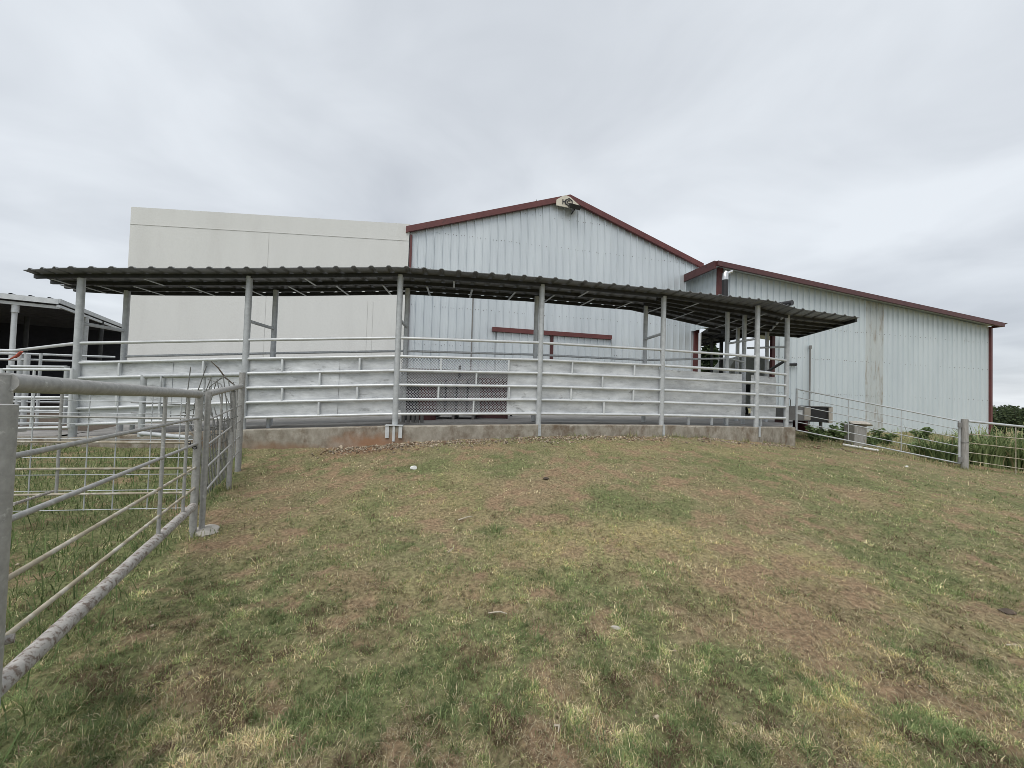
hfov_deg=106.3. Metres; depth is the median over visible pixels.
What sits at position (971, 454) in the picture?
tall grass clump
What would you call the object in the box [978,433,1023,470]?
tall grass clump
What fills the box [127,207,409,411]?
stucco building
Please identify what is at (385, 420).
concrete floor
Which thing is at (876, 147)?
sky
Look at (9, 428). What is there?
hinge post
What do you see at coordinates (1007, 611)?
dung pat
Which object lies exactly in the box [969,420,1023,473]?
fence
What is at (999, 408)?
leafy tree
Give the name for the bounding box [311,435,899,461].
gravel
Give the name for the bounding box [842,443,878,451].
plastic pipe
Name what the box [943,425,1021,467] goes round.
tall grass clump
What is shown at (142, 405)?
pen panel
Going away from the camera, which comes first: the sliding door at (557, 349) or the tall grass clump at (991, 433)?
the tall grass clump at (991, 433)
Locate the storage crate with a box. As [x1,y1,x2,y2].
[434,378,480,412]
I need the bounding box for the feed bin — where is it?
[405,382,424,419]
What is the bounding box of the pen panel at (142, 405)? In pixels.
[131,372,244,438]
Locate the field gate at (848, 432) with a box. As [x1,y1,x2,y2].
[795,388,960,463]
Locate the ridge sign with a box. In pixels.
[556,195,580,209]
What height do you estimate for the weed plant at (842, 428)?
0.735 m
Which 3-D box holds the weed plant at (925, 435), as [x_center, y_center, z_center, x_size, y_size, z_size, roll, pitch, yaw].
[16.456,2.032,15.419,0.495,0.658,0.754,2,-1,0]
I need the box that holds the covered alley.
[0,265,859,440]
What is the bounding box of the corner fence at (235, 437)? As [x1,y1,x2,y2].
[199,372,245,528]
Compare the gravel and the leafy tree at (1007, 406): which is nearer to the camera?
the gravel
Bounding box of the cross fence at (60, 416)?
[13,393,194,511]
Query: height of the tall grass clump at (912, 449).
0.631 m
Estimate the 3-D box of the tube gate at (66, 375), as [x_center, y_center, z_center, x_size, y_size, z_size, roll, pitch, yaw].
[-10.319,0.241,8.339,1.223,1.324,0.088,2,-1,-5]
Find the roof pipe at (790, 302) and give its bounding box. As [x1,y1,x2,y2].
[778,300,793,305]
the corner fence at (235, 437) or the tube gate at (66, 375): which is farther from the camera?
the tube gate at (66, 375)
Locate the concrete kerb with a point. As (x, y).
(306, 437)
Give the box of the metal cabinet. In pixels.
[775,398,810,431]
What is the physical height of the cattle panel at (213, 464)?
1.799 m
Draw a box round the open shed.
[0,293,121,409]
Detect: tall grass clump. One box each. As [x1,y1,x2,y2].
[904,432,976,462]
[904,439,944,454]
[937,437,979,463]
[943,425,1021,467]
[957,424,1023,445]
[957,431,1023,469]
[969,422,1023,444]
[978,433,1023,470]
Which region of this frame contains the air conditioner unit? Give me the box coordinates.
[799,405,832,432]
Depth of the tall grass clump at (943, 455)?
11.95 m
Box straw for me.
[11,439,1023,767]
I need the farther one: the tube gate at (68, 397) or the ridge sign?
the ridge sign
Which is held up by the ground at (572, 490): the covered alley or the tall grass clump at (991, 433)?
the tall grass clump at (991, 433)
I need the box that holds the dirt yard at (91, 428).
[18,413,115,430]
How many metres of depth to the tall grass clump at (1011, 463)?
11.95 m
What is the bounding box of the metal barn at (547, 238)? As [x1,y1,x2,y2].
[406,194,703,371]
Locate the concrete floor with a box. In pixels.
[77,412,792,435]
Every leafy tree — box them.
[993,406,1005,414]
[993,406,1023,432]
[993,411,1021,432]
[994,405,1023,433]
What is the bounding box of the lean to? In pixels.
[698,328,754,372]
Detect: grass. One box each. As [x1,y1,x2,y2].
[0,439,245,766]
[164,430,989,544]
[798,426,1023,473]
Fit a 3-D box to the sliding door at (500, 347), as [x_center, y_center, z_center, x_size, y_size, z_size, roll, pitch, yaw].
[0.495,-0.559,15.151,2.305,2.845,0.061,2,-1,-13]
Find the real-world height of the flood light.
0.343 m
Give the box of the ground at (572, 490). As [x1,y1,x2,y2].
[0,408,1023,767]
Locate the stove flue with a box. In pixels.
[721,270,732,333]
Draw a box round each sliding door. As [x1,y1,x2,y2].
[496,332,553,370]
[553,336,611,361]
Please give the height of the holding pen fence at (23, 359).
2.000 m
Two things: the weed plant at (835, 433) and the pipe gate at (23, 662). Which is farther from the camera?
the weed plant at (835, 433)
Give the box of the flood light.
[568,203,580,214]
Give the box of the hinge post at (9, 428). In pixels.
[0,404,26,704]
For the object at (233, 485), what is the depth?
9.14 m
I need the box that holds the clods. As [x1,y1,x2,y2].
[15,458,1023,763]
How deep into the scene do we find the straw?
2.04 m
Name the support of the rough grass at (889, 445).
on the ground at (572, 490)
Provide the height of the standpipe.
3.642 m
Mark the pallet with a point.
(456, 416)
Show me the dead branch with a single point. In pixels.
(222, 373)
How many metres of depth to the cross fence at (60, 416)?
3.95 m
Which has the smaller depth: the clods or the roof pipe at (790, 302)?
the clods
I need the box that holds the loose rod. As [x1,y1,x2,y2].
[13,490,53,505]
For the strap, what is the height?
0.240 m
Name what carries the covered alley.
on the concrete kerb
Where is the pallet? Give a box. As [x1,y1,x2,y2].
[436,415,475,418]
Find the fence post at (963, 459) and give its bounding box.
[957,419,968,468]
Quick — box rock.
[195,524,219,536]
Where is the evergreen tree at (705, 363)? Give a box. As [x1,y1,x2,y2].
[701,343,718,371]
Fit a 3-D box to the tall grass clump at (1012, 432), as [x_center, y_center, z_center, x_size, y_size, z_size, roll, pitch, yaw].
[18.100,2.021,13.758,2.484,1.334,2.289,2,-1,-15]
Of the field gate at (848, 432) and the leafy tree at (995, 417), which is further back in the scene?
the leafy tree at (995, 417)
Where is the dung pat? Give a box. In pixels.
[997,608,1016,614]
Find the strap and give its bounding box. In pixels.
[8,351,22,359]
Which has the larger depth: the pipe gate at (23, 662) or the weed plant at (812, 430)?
the weed plant at (812, 430)
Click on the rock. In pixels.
(207, 528)
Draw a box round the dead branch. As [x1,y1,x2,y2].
[211,361,234,384]
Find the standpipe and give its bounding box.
[808,345,811,423]
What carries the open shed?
on the ground at (572, 490)
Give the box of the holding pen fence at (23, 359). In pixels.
[0,352,114,425]
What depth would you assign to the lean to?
16.90 m
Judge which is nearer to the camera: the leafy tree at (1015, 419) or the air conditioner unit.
the air conditioner unit
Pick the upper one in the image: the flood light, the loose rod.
the flood light
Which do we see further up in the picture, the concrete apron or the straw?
the concrete apron
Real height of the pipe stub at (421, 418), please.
0.210 m
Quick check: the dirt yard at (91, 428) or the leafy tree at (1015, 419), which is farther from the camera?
the leafy tree at (1015, 419)
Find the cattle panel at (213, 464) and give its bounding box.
[182,365,237,502]
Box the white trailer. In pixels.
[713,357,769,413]
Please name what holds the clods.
on the ground at (572, 490)
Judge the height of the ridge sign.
0.520 m
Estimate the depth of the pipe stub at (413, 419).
9.09 m
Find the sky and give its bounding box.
[0,0,1023,408]
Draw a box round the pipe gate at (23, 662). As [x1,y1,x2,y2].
[0,373,203,696]
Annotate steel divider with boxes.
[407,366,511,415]
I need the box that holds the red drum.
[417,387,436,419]
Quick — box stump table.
[844,421,872,445]
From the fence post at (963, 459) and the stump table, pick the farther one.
the stump table
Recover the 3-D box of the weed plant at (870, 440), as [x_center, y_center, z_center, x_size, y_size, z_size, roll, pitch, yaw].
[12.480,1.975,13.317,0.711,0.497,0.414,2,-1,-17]
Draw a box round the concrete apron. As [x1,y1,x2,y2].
[17,430,86,435]
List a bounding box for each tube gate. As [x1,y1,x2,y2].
[0,368,74,428]
[6,365,69,424]
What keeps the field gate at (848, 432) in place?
attached to the fence post at (963, 459)
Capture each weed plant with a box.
[804,425,832,441]
[822,424,849,440]
[833,421,847,441]
[867,434,879,445]
[870,428,898,444]
[909,427,933,442]
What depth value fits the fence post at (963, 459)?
11.03 m
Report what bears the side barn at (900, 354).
on the ground at (572, 490)
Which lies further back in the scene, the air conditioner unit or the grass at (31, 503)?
the air conditioner unit
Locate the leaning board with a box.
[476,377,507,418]
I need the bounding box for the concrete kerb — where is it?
[17,424,795,448]
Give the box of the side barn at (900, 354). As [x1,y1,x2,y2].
[684,260,1007,434]

